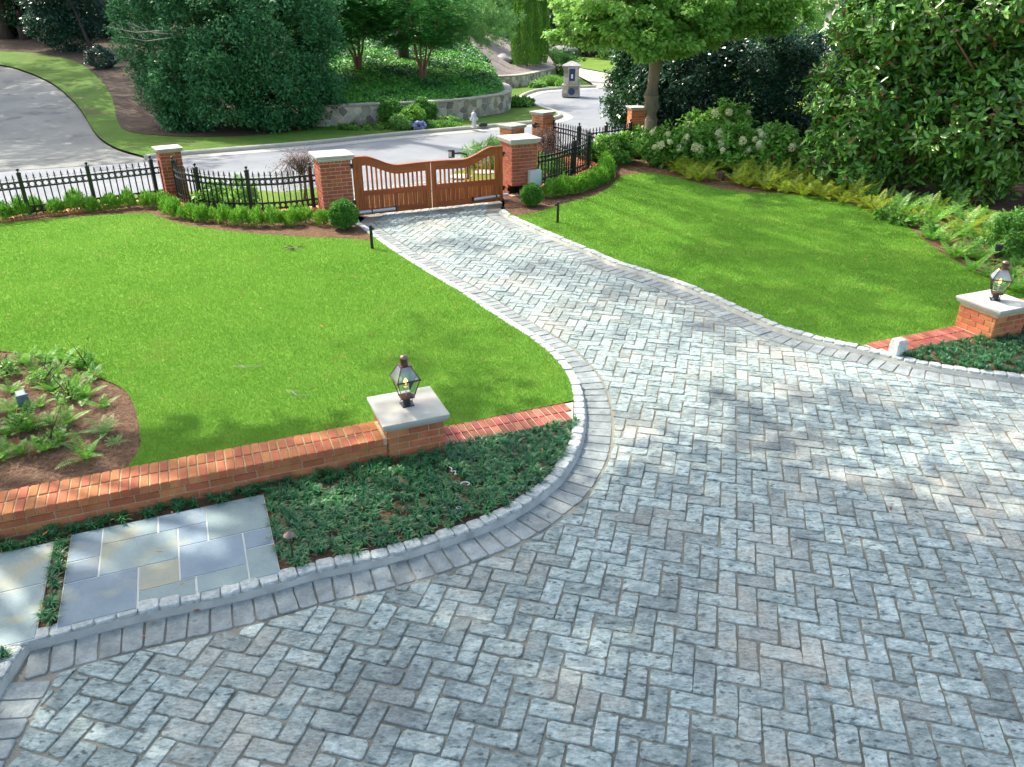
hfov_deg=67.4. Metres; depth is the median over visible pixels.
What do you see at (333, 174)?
brick pier
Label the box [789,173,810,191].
fern
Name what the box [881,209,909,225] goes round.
hosta
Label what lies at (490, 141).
grass clump
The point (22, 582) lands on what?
bluestone panel
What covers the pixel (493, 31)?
crape myrtle
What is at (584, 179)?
boxwood
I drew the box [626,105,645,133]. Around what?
brick pier
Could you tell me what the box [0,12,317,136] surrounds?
hill
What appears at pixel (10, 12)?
evergreen shrub
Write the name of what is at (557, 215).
light post
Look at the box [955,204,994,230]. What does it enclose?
fern
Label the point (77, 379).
fern
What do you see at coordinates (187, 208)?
boxwood
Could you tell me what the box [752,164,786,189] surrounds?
fern
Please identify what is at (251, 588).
stone kerb
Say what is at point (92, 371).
fern
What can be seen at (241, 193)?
leafy plant
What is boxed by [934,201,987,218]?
fern
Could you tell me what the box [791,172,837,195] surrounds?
fern
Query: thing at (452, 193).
wooden gate
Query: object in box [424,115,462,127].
perennial clump
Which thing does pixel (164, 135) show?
ground
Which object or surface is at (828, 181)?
fern
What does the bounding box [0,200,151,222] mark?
brick wall
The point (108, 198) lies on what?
boxwood
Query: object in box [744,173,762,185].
fern
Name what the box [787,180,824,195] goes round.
fern
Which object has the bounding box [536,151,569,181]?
leafy plant
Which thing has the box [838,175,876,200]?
fern
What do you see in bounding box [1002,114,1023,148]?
magnolia tree
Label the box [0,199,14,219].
boxwood
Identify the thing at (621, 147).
leafy plant
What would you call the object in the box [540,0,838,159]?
maple tree
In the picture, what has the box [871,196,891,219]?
hosta
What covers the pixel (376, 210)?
gate operator
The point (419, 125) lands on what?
flower clump
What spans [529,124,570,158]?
weeping maple
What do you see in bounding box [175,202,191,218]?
boxwood
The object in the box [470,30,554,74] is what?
gravel bed
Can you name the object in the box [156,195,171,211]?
boxwood
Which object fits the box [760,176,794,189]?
fern
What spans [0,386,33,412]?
fern
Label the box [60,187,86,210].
boxwood
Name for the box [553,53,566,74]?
box shrub
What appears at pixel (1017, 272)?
fern
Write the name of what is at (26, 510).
brick wall
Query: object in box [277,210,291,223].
boxwood
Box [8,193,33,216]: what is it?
boxwood
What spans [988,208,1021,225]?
fern
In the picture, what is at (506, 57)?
boulder
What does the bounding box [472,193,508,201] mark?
gate operator
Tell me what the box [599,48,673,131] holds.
camellia
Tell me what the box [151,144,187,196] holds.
brick pier
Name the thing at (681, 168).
fern
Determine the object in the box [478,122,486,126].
spot light
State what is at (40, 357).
fern
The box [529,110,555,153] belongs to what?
brick pier
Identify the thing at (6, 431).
fern
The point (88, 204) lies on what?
boxwood
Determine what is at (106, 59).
evergreen shrub
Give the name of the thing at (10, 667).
stone kerb
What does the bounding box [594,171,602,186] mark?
boxwood
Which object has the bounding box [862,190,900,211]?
fern
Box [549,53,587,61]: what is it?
perennial clump
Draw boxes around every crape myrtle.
[256,0,382,77]
[300,0,403,69]
[337,0,526,57]
[354,0,486,78]
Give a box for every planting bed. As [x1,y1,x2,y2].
[0,204,573,650]
[503,143,1023,373]
[537,156,578,175]
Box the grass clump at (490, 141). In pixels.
[461,135,500,169]
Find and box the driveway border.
[0,213,1023,766]
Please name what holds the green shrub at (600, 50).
on the lawn at (599, 63)
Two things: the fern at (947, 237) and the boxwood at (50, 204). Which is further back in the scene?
the boxwood at (50, 204)
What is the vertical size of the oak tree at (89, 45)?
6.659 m
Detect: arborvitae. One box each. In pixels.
[509,0,544,65]
[528,0,549,63]
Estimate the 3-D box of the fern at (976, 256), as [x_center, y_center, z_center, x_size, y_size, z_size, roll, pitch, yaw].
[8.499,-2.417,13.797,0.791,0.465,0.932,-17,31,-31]
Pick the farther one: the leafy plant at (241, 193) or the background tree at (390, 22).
the background tree at (390, 22)
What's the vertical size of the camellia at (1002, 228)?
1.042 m
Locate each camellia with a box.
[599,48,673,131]
[619,44,732,130]
[659,37,790,132]
[706,16,825,131]
[750,28,866,144]
[979,205,1023,258]
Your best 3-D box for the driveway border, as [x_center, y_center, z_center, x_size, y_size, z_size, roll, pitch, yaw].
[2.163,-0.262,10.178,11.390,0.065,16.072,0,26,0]
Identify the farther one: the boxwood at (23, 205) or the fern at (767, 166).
the fern at (767, 166)
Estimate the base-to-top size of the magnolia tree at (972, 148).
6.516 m
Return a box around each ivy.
[275,33,504,103]
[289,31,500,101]
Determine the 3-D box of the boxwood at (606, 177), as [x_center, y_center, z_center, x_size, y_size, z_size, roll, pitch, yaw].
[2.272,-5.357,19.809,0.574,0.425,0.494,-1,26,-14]
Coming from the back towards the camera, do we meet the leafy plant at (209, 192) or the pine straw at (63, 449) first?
the leafy plant at (209, 192)
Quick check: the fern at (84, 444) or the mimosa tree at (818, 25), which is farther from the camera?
the mimosa tree at (818, 25)
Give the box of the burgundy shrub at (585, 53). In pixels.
[576,37,607,56]
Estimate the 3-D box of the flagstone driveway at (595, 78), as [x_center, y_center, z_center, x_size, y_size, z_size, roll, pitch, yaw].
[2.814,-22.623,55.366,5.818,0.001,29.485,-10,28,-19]
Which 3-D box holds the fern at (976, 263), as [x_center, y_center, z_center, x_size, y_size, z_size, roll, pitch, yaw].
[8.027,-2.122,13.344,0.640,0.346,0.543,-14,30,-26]
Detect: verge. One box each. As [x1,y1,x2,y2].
[64,188,317,214]
[454,164,493,180]
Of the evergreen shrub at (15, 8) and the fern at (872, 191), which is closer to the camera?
the fern at (872, 191)
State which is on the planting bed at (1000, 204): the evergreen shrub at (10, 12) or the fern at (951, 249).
the fern at (951, 249)
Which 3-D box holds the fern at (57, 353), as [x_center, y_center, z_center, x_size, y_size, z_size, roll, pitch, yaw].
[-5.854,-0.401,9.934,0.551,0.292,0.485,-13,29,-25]
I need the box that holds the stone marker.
[888,337,907,355]
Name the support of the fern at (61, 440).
on the planting bed at (302, 228)
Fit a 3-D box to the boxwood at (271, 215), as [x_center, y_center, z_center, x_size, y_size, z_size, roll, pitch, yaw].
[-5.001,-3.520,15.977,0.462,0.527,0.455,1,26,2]
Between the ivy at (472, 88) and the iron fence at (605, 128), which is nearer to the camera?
the iron fence at (605, 128)
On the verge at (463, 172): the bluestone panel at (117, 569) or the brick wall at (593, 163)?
the brick wall at (593, 163)
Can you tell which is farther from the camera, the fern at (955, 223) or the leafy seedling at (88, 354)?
the fern at (955, 223)
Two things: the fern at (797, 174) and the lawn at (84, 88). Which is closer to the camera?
the fern at (797, 174)
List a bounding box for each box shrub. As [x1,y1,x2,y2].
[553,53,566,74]
[558,53,571,76]
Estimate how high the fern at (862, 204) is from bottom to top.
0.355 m
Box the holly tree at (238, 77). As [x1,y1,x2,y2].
[101,0,350,134]
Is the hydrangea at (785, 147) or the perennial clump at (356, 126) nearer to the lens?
the hydrangea at (785, 147)
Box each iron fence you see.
[0,155,165,216]
[170,156,317,211]
[537,117,591,184]
[586,119,637,156]
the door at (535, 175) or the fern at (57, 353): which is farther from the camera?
the door at (535, 175)
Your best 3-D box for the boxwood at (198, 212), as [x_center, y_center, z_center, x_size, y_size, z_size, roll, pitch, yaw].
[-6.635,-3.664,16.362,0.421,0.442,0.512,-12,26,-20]
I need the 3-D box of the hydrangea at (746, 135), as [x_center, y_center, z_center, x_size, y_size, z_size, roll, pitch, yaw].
[6.273,-6.529,21.251,2.073,1.517,1.795,0,26,0]
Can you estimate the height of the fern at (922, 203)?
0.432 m
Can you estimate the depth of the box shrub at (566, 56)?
46.95 m
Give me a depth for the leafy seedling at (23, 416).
8.32 m
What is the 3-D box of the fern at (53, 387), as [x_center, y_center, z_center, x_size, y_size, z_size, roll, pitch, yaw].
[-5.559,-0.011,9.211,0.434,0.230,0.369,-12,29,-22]
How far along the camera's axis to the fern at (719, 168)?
21.04 m
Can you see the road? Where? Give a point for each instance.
(584, 109)
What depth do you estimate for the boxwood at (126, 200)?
17.35 m
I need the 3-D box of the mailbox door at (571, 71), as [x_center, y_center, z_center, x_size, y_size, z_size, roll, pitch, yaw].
[3.021,-15.487,38.558,0.300,0.560,0.061,4,27,7]
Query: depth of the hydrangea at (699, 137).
21.22 m
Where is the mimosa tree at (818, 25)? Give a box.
[744,0,825,68]
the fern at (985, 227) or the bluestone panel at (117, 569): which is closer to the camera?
the bluestone panel at (117, 569)
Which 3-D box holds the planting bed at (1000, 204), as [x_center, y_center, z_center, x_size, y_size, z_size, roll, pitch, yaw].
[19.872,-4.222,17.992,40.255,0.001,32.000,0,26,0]
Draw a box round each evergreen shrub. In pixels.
[0,0,40,36]
[3,0,41,33]
[14,0,111,52]
[42,0,132,35]
[82,0,153,36]
[82,44,119,68]
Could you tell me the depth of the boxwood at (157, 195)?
17.54 m
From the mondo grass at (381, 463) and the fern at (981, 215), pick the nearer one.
the mondo grass at (381, 463)
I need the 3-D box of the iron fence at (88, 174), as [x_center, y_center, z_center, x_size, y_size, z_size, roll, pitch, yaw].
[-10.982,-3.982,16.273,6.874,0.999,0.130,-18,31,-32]
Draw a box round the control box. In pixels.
[528,169,541,185]
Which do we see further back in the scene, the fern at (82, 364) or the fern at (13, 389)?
the fern at (82, 364)
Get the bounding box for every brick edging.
[444,402,572,446]
[861,326,976,351]
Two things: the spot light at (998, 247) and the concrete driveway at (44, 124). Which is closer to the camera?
the spot light at (998, 247)
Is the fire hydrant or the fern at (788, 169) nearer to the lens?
the fern at (788, 169)
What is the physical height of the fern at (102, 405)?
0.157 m
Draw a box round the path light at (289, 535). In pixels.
[283,531,294,558]
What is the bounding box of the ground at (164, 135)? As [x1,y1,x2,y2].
[0,21,953,568]
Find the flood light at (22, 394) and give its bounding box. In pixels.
[15,389,30,406]
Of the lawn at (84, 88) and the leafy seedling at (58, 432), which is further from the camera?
the lawn at (84, 88)
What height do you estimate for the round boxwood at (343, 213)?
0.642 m
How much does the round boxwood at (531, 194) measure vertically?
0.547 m
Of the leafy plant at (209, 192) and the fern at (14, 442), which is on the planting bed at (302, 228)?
the fern at (14, 442)
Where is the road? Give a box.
[0,85,754,205]
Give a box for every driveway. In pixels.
[0,66,153,170]
[7,178,1023,766]
[559,64,613,87]
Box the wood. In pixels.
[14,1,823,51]
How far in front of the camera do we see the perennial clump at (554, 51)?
63.09 m
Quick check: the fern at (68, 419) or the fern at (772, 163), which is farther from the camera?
the fern at (772, 163)
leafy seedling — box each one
[0,354,20,376]
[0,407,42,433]
[19,354,58,386]
[30,406,65,447]
[40,361,84,403]
[65,340,96,369]
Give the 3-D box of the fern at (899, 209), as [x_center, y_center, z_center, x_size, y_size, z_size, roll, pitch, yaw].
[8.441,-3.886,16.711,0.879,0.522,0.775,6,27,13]
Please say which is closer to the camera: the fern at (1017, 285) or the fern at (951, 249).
the fern at (1017, 285)
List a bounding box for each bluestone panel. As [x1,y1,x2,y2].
[0,542,53,648]
[56,494,279,628]
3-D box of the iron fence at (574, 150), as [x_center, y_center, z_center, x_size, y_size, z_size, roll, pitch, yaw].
[1.539,-6.492,21.216,1.322,0.999,5.349,3,26,5]
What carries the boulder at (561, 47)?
on the lawn at (599, 63)
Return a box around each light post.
[369,225,373,248]
[555,202,558,222]
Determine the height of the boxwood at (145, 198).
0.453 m
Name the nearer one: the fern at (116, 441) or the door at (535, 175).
the fern at (116, 441)
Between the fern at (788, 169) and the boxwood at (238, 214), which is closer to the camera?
the boxwood at (238, 214)
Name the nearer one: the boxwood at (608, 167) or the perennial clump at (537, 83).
the boxwood at (608, 167)
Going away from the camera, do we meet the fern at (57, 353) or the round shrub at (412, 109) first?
the fern at (57, 353)
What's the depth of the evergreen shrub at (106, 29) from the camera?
51.78 m
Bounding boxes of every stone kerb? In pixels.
[0,642,29,696]
[26,220,586,651]
[499,209,1023,384]
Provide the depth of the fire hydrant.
28.59 m
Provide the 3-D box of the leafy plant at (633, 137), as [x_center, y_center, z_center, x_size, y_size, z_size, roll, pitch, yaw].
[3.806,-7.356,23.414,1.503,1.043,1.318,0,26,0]
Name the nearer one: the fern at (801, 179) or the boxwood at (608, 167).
the fern at (801, 179)
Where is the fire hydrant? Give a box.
[470,111,477,127]
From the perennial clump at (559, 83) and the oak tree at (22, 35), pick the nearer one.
the perennial clump at (559, 83)
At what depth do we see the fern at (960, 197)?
17.17 m
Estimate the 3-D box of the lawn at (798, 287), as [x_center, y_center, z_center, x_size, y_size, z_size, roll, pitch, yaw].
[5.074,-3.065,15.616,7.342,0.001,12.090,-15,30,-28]
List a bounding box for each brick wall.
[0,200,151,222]
[0,421,388,539]
[173,196,318,213]
[540,151,596,188]
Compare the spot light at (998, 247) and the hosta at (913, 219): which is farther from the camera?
the hosta at (913, 219)
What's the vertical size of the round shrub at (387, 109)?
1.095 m
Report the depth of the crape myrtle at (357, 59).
33.88 m
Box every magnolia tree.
[792,0,1016,190]
[888,0,1023,207]
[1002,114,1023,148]
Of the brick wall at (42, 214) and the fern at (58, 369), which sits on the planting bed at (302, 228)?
the fern at (58, 369)
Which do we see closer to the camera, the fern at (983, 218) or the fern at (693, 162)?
the fern at (983, 218)
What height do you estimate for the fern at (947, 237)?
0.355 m
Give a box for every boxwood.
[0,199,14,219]
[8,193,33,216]
[28,195,45,212]
[43,196,64,213]
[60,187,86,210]
[81,195,100,211]
[99,191,121,210]
[117,184,136,207]
[137,189,157,207]
[153,189,170,205]
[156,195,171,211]
[160,195,180,216]
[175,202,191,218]
[182,201,195,219]
[191,201,209,221]
[202,205,216,221]
[214,202,232,223]
[228,205,248,225]
[246,204,264,226]
[262,203,283,226]
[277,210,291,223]
[282,204,302,226]
[296,204,314,223]
[313,208,329,225]
[327,198,359,229]
[519,182,543,206]
[542,178,556,197]
[547,177,565,196]
[555,172,574,195]
[566,176,577,194]
[571,174,584,192]
[576,171,587,191]
[582,169,598,186]
[582,173,593,190]
[591,166,605,183]
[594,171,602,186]
[597,156,615,175]
[597,161,614,177]
[598,151,615,161]
[598,168,609,182]
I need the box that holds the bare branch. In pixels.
[106,19,172,40]
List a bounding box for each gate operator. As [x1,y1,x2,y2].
[359,206,396,213]
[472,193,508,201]
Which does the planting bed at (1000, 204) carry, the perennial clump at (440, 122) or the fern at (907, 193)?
the fern at (907, 193)
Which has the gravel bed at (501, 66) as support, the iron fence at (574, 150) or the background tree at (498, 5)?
the background tree at (498, 5)
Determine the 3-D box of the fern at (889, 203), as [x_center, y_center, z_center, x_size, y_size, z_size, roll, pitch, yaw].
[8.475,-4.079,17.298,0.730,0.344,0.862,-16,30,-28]
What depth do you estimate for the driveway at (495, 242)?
6.00 m
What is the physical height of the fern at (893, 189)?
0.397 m
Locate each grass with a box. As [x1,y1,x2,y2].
[0,414,581,658]
[901,326,1023,373]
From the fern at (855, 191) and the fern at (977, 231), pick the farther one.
the fern at (855, 191)
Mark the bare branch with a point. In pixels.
(142, 31)
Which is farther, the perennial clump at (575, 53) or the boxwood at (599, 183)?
the perennial clump at (575, 53)
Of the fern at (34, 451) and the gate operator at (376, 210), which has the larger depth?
the gate operator at (376, 210)
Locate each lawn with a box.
[0,51,590,154]
[0,213,573,467]
[509,173,1023,345]
[553,55,704,72]
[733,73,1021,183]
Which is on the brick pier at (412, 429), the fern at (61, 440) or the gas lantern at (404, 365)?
the gas lantern at (404, 365)
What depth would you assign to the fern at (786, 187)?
18.86 m
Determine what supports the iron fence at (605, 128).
on the planting bed at (1000, 204)
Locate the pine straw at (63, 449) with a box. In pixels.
[0,351,145,490]
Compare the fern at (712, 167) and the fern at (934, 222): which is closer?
the fern at (934, 222)
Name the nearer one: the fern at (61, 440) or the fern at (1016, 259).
the fern at (61, 440)
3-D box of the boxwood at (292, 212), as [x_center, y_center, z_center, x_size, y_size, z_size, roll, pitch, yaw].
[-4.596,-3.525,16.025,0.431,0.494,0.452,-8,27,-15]
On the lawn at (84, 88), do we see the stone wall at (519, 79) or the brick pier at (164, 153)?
the stone wall at (519, 79)
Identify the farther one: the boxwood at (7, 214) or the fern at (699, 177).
the fern at (699, 177)
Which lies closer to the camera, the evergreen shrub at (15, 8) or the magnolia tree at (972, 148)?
the magnolia tree at (972, 148)
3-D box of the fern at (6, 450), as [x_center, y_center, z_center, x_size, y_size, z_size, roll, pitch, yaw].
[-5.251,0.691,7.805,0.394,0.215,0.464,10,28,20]
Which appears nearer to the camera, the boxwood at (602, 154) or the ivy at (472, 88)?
the boxwood at (602, 154)
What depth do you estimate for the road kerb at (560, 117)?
26.72 m
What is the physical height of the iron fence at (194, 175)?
0.999 m
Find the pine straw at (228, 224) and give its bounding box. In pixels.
[10,204,365,238]
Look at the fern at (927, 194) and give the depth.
17.57 m
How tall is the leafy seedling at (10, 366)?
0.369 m
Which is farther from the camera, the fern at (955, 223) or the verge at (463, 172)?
the verge at (463, 172)
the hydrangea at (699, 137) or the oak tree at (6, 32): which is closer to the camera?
the hydrangea at (699, 137)
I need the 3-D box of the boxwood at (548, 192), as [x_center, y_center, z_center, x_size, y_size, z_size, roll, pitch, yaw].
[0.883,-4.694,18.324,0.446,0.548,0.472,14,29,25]
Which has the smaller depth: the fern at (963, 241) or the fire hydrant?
the fern at (963, 241)
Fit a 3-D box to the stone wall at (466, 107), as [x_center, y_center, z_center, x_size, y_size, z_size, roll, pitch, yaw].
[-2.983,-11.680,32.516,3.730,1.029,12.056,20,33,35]
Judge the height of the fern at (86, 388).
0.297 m
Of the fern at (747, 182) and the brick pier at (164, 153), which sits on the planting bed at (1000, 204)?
the fern at (747, 182)
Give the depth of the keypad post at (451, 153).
20.26 m
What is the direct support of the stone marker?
on the stone kerb at (886, 356)
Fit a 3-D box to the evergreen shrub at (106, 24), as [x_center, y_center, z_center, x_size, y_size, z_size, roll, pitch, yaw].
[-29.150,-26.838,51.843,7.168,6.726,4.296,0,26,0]
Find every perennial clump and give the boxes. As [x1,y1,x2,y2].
[329,118,391,130]
[389,112,413,129]
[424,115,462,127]
[437,114,463,122]
[511,94,535,107]
[528,79,546,87]
[537,73,563,85]
[548,46,565,58]
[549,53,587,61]
[554,78,563,86]
[557,48,579,57]
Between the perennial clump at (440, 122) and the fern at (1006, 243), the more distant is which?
the perennial clump at (440, 122)
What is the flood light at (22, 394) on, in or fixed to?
on the planting bed at (302, 228)
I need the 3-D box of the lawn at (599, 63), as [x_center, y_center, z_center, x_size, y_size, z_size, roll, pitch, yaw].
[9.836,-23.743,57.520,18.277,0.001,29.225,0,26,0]
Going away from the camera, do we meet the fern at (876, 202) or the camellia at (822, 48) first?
the fern at (876, 202)
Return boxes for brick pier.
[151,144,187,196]
[308,149,353,216]
[367,386,449,459]
[497,122,526,134]
[497,133,541,196]
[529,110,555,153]
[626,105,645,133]
[955,289,1023,340]
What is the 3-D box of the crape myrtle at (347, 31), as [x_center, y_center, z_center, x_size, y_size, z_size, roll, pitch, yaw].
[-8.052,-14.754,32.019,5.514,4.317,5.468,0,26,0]
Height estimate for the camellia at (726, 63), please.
3.702 m
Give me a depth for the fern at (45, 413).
8.57 m
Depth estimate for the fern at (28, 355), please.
9.95 m
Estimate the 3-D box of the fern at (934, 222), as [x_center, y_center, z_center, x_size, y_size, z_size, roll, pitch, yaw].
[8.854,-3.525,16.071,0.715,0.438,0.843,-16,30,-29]
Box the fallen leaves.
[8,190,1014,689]
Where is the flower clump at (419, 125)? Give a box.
[410,116,426,129]
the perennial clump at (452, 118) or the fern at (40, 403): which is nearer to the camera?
the fern at (40, 403)
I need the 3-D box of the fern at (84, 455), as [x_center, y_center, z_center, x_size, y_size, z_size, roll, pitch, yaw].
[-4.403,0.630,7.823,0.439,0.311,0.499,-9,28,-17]
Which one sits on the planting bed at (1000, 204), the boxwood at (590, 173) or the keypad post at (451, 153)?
the boxwood at (590, 173)
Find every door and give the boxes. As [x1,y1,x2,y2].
[531,171,541,185]
[569,69,574,80]
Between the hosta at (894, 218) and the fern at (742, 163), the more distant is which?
the fern at (742, 163)
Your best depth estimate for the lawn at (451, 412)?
10.58 m
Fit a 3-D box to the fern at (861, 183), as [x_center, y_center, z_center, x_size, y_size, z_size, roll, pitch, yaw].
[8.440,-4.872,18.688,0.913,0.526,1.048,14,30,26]
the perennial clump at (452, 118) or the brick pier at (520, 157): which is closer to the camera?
the brick pier at (520, 157)
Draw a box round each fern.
[0,350,17,368]
[0,378,23,393]
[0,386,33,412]
[0,413,16,437]
[0,436,18,459]
[1,395,58,433]
[1,438,43,460]
[7,345,41,365]
[8,437,22,445]
[10,351,24,363]
[12,352,49,373]
[19,437,64,451]
[20,393,57,407]
[21,348,57,361]
[27,446,41,457]
[30,351,72,376]
[31,375,64,391]
[31,406,65,425]
[39,397,92,428]
[43,344,82,361]
[43,428,72,444]
[55,429,101,468]
[57,369,97,389]
[63,354,94,367]
[65,376,107,405]
[76,440,93,451]
[80,362,104,379]
[80,414,121,437]
[82,394,120,407]
[105,433,128,446]
[663,156,701,169]
[664,156,702,173]
[674,153,716,167]
[676,162,703,178]
[682,155,730,173]
[682,162,715,180]
[699,164,730,180]
[704,157,734,173]
[717,153,765,174]
[721,163,759,183]
[732,171,764,186]
[733,160,777,180]
[737,160,775,178]
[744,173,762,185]
[751,160,797,180]
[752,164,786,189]
[756,157,797,182]
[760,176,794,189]
[767,174,808,193]
[777,170,812,182]
[780,161,812,183]
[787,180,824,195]
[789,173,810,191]
[791,169,834,187]
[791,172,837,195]
[812,179,842,198]
[815,173,853,189]
[820,182,854,197]
[825,186,868,202]
[833,177,876,193]
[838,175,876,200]
[845,191,881,207]
[846,176,877,189]
[857,177,887,200]
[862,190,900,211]
[869,194,905,206]
[873,184,904,203]
[881,189,932,206]
[882,192,929,213]
[889,193,911,215]
[901,206,935,218]
[903,194,931,212]
[907,217,955,239]
[908,191,950,216]
[910,191,935,206]
[919,201,968,218]
[922,204,956,224]
[924,225,969,243]
[925,235,986,257]
[927,196,952,209]
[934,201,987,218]
[935,216,972,230]
[938,206,984,237]
[939,186,975,211]
[943,236,985,257]
[950,233,1009,261]
[954,228,986,240]
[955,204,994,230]
[958,253,995,269]
[965,200,994,221]
[971,227,996,240]
[971,260,1001,279]
[973,200,1015,221]
[973,219,996,232]
[976,212,996,229]
[982,230,1023,257]
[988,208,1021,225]
[994,244,1023,265]
[997,258,1023,276]
[1009,274,1023,292]
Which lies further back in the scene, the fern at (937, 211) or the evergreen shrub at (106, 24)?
the evergreen shrub at (106, 24)
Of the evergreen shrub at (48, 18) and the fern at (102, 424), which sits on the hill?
the evergreen shrub at (48, 18)
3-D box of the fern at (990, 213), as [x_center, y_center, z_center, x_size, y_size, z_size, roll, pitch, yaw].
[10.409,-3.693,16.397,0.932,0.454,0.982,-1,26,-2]
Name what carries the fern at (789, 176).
on the planting bed at (1000, 204)
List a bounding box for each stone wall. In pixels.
[302,82,511,126]
[498,67,557,87]
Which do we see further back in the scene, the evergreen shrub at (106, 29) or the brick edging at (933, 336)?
the evergreen shrub at (106, 29)
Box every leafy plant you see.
[191,176,227,208]
[223,174,260,207]
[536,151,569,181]
[581,130,639,164]
[625,123,643,157]
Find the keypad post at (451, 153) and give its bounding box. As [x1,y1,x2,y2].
[448,150,468,179]
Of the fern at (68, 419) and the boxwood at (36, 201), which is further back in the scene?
the boxwood at (36, 201)
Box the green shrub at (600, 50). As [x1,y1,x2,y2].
[589,42,613,58]
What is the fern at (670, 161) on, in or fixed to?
on the planting bed at (1000, 204)
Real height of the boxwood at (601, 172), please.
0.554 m
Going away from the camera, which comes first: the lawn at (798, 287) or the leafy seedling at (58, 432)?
the leafy seedling at (58, 432)
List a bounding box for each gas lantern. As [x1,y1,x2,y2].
[389,354,421,407]
[989,260,1013,301]
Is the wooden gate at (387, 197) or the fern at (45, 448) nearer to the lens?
the fern at (45, 448)
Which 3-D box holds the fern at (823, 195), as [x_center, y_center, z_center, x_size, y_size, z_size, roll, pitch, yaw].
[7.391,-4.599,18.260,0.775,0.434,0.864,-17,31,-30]
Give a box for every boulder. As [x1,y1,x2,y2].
[498,53,512,62]
[550,45,579,54]
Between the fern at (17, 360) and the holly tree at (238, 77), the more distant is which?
the holly tree at (238, 77)
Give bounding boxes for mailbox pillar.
[561,61,580,96]
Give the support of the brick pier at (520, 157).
on the verge at (463, 172)
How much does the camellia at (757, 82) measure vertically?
4.236 m
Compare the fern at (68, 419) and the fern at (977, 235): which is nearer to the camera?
the fern at (68, 419)
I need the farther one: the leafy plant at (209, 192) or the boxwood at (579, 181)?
the boxwood at (579, 181)
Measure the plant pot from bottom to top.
0.235 m
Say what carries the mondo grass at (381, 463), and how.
on the planting bed at (302, 228)
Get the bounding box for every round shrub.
[375,97,403,124]
[401,102,427,127]
[413,95,438,123]
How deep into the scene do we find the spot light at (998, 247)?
13.73 m
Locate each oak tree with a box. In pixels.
[0,0,16,38]
[13,0,29,38]
[38,0,92,48]
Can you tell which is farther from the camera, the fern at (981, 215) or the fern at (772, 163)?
the fern at (772, 163)
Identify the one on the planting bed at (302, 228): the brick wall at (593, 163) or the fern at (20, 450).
the fern at (20, 450)
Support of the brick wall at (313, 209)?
on the verge at (270, 196)
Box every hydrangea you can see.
[631,119,694,167]
[665,120,738,167]
[675,97,758,153]
[705,119,775,172]
[738,119,804,173]
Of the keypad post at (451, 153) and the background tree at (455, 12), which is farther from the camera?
the background tree at (455, 12)
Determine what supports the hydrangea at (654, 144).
on the planting bed at (1000, 204)
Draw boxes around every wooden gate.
[349,156,431,215]
[430,145,504,207]
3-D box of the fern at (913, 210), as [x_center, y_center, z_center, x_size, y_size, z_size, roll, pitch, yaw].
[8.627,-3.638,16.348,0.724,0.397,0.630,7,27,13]
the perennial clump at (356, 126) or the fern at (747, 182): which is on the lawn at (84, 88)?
the perennial clump at (356, 126)
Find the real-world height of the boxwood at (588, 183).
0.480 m
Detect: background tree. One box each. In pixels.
[339,0,417,31]
[412,0,487,31]
[459,0,513,37]
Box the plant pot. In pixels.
[715,171,725,180]
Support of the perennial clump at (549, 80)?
on the lawn at (84, 88)
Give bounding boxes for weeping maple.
[259,146,316,199]
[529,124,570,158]
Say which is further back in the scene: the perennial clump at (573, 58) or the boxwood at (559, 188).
the perennial clump at (573, 58)
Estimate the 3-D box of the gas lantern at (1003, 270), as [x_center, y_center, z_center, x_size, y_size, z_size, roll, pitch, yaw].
[6.778,-1.431,10.662,0.268,0.567,0.268,10,28,20]
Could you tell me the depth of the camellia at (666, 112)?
24.44 m
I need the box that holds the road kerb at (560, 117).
[143,85,598,160]
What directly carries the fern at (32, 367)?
on the planting bed at (302, 228)
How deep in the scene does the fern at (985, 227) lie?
15.65 m
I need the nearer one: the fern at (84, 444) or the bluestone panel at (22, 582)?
the bluestone panel at (22, 582)
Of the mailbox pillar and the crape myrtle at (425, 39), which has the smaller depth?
the crape myrtle at (425, 39)
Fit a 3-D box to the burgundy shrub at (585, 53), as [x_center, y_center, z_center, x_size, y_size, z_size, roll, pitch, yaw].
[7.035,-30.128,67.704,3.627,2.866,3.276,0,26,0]
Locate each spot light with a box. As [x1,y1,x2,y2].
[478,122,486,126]
[994,244,1002,262]
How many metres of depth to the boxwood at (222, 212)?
16.08 m
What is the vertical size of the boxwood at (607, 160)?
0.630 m
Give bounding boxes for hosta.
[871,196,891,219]
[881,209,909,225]
[898,212,925,226]
[917,221,954,239]
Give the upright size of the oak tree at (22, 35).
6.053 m
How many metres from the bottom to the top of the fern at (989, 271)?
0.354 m
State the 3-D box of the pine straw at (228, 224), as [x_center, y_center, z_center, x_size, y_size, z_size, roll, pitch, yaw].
[-7.313,-3.728,16.982,9.640,0.110,3.384,3,26,6]
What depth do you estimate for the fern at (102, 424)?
8.34 m
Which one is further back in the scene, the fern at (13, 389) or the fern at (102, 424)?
the fern at (13, 389)

